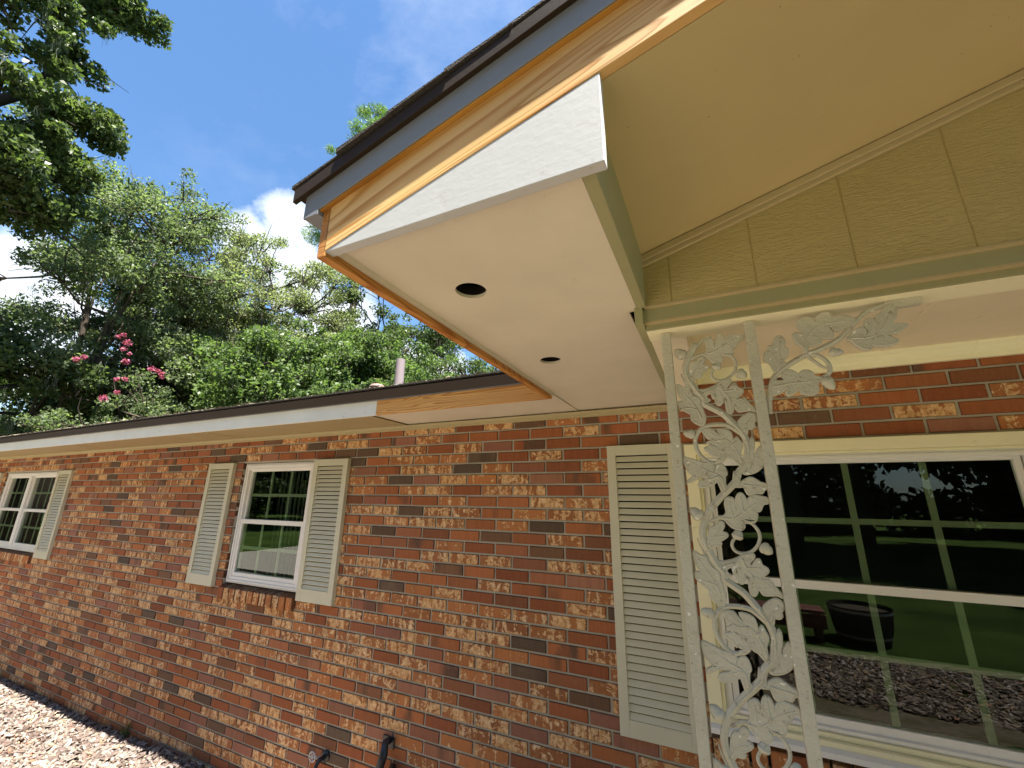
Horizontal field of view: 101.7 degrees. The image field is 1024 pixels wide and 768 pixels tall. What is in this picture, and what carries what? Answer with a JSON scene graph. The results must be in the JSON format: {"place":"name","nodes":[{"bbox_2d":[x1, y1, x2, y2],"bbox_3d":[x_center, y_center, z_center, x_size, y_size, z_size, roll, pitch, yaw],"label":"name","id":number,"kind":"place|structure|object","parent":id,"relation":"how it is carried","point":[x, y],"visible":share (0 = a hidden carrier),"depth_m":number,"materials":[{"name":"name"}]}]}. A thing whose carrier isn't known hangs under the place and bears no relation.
{"place":"outdoors","nodes":[
{"label":"outdoors","id":0,"kind":"place"},
{"bbox_2d":[0,676,204,767],"bbox_3d":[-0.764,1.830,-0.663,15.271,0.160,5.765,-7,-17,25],"label":"bark mulch","id":1,"kind":"object","parent":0,"point":[63,736],"visible":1,"depth_m":3.42,"materials":[{"name":"beige gravel"}]},
{"bbox_2d":[118,718,131,737],"bbox_3d":[-3.259,2.888,3.507,0.173,0.166,0.246,9,-17,-26],"label":"grass tuft","id":2,"kind":"object","parent":1,"relation":"on","point":[126,731],"visible":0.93,"depth_m":3.50,"materials":[{"name":"green plant"}]},
{"bbox_2d":[0,0,540,420],"label":"sky","id":3,"kind":"structure","parent":0,"point":[248,96],"materials":[{"name":"blue"}]},
{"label":"ground","id":4,"kind":"structure","parent":0,"visible":0},
{"bbox_2d":[1,372,67,419],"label":"broadleaf tree","id":5,"kind":"object","parent":4,"relation":"on","point":[29,397],"depth_m":18.18,"materials":[{"name":"green plant"}]},
{"bbox_2d":[0,339,145,436],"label":"broadleaf tree","id":6,"kind":"object","parent":4,"relation":"on","point":[4,428],"visible":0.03,"depth_m":12.93,"materials":[{"name":"green plant"}]},
{"bbox_2d":[0,305,160,435],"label":"broadleaf tree","id":7,"kind":"object","parent":4,"relation":"on","point":[30,383],"visible":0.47,"depth_m":11.89,"materials":[{"name":"green plant"}]},
{"bbox_2d":[0,0,174,244],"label":"oak tree","id":8,"kind":"object","parent":4,"relation":"on","point":[40,154],"visible":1,"depth_m":10.09,"materials":[{"name":"green plant"}]},
{"bbox_2d":[11,333,192,432],"bbox_3d":[-11.218,2.170,11.906,3.816,6.568,4.479,13,-20,-37],"label":"crape myrtle","id":9,"kind":"object","parent":4,"relation":"on","point":[148,407],"visible":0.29,"depth_m":11.58,"materials":[{"name":"green plant"}]},
{"bbox_2d":[0,70,285,427],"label":"broadleaf tree","id":10,"kind":"object","parent":4,"relation":"on","point":[90,254],"visible":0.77,"depth_m":13.56,"materials":[{"name":"green plant"}]},
{"bbox_2d":[23,199,287,411],"bbox_3d":[-13.636,-0.562,16.492,7.025,14.263,7.170,-1,-16,5],"label":"broadleaf tree","id":11,"kind":"object","parent":4,"relation":"on","point":[237,253],"visible":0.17,"depth_m":15.59,"materials":[{"name":"green plant"}]},
{"bbox_2d":[84,319,295,425],"bbox_3d":[-10.464,2.210,15.049,7.986,8.253,7.706,0,-16,4],"label":"broadleaf tree","id":12,"kind":"object","parent":4,"relation":"on","point":[176,381],"visible":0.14,"depth_m":13.57,"materials":[{"name":"green plant"}]},
{"bbox_2d":[144,223,343,402],"bbox_3d":[-11.829,-0.397,17.973,8.041,14.797,7.472,-7,-17,25],"label":"broadleaf tree","id":13,"kind":"object","parent":4,"relation":"on","point":[270,294],"visible":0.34,"depth_m":17.51,"materials":[{"name":"green plant"}]},
{"bbox_2d":[177,317,379,410],"bbox_3d":[-7.915,1.507,13.520,5.365,8.798,6.798,-4,-16,18],"label":"broadleaf tree","id":14,"kind":"object","parent":4,"relation":"on","point":[228,377],"visible":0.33,"depth_m":12.01,"materials":[{"name":"green plant"}]},
{"bbox_2d":[214,255,360,401],"bbox_3d":[-9.770,0.123,18.866,6.925,14.345,6.245,10,-18,-31],"label":"broadleaf tree","id":15,"kind":"object","parent":4,"relation":"on","point":[337,299],"visible":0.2,"depth_m":20.42,"materials":[{"name":"green plant"}]},
{"bbox_2d":[301,101,387,329],"bbox_3d":[-9.131,-5.728,24.340,6.451,28.528,4.520,11,-19,-33],"label":"tree","id":16,"kind":"object","parent":4,"relation":"on","point":[366,112],"visible":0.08,"depth_m":25.87,"materials":[{"name":"green plant"}]},
{"bbox_2d":[284,318,431,396],"bbox_3d":[-6.265,1.754,15.544,6.712,9.457,5.775,-7,-17,25],"label":"broadleaf tree","id":17,"kind":"object","parent":4,"relation":"on","point":[354,362],"visible":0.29,"depth_m":15.15,"materials":[{"name":"green plant"}]},
{"bbox_2d":[274,273,442,378],"bbox_3d":[-8.434,0.481,21.856,9.276,15.294,9.885,-7,-17,25],"label":"broadleaf tree","id":18,"kind":"object","parent":4,"relation":"on","point":[382,314],"visible":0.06,"depth_m":21.97,"materials":[{"name":"green plant"}]},
{"bbox_2d":[366,333,464,385],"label":"broadleaf tree","id":19,"kind":"object","parent":4,"relation":"on","point":[432,362],"visible":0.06,"depth_m":16.99,"materials":[{"name":"green plant"}]},
{"bbox_2d":[344,320,495,380],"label":"broadleaf tree","id":20,"kind":"object","parent":4,"relation":"on","point":[434,339],"visible":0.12,"depth_m":23.43,"materials":[{"name":"green plant"}]},
{"bbox_2d":[0,0,1023,767],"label":"brick house","id":21,"kind":"structure","parent":4,"relation":"on","point":[562,216],"depth_m":2.06,"materials":[{"name":"red brick"}]},
{"bbox_2d":[0,472,57,552],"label":"window","id":22,"kind":"structure","parent":21,"relation":"in","point":[25,497],"depth_m":5.84,"materials":[{"name":"glass"}]},
{"bbox_2d":[226,462,313,591],"bbox_3d":[-1.829,1.274,3.805,1.485,1.326,0.835,-7,-17,25],"label":"window","id":23,"kind":"structure","parent":21,"relation":"in","point":[266,550],"depth_m":3.70,"materials":[{"name":"glass"}]},
{"bbox_2d":[309,750,329,767],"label":"garden tap","id":24,"kind":"object","parent":21,"relation":"attached to","point":[324,757],"visible":1,"depth_m":2.63,"materials":[{"name":"black metal"}]},
{"bbox_2d":[369,383,383,387],"bbox_3d":[-1.728,0.119,5.316,0.200,0.237,0.200,-7,-17,25],"label":"roof vent","id":25,"kind":"object","parent":21,"relation":"on","point":[374,385],"visible":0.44,"depth_m":5.26,"materials":[{"name":"metal"}]},
{"bbox_2d":[375,734,394,767],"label":"black conduit","id":26,"kind":"object","parent":21,"relation":"attached to","point":[388,741],"visible":1,"depth_m":2.44,"materials":[{"name":"plastic"}]},
{"bbox_2d":[394,358,404,384],"bbox_3d":[-1.230,-0.054,4.543,0.220,0.450,0.220,-7,-17,25],"label":"vent pipe","id":27,"kind":"object","parent":21,"relation":"on","point":[399,371],"visible":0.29,"depth_m":4.53,"materials":[{"name":"plastic"}]},
{"bbox_2d":[661,296,921,767],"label":"iron column","id":28,"kind":"structure","parent":21,"relation":"attached to","point":[766,720],"depth_m":1.00,"materials":[{"name":"white metal"}]},
{"bbox_2d":[700,448,1023,767],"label":"window","id":29,"kind":"structure","parent":21,"relation":"in","point":[908,566],"depth_m":2.25,"materials":[{"name":"glass"}]}
]}

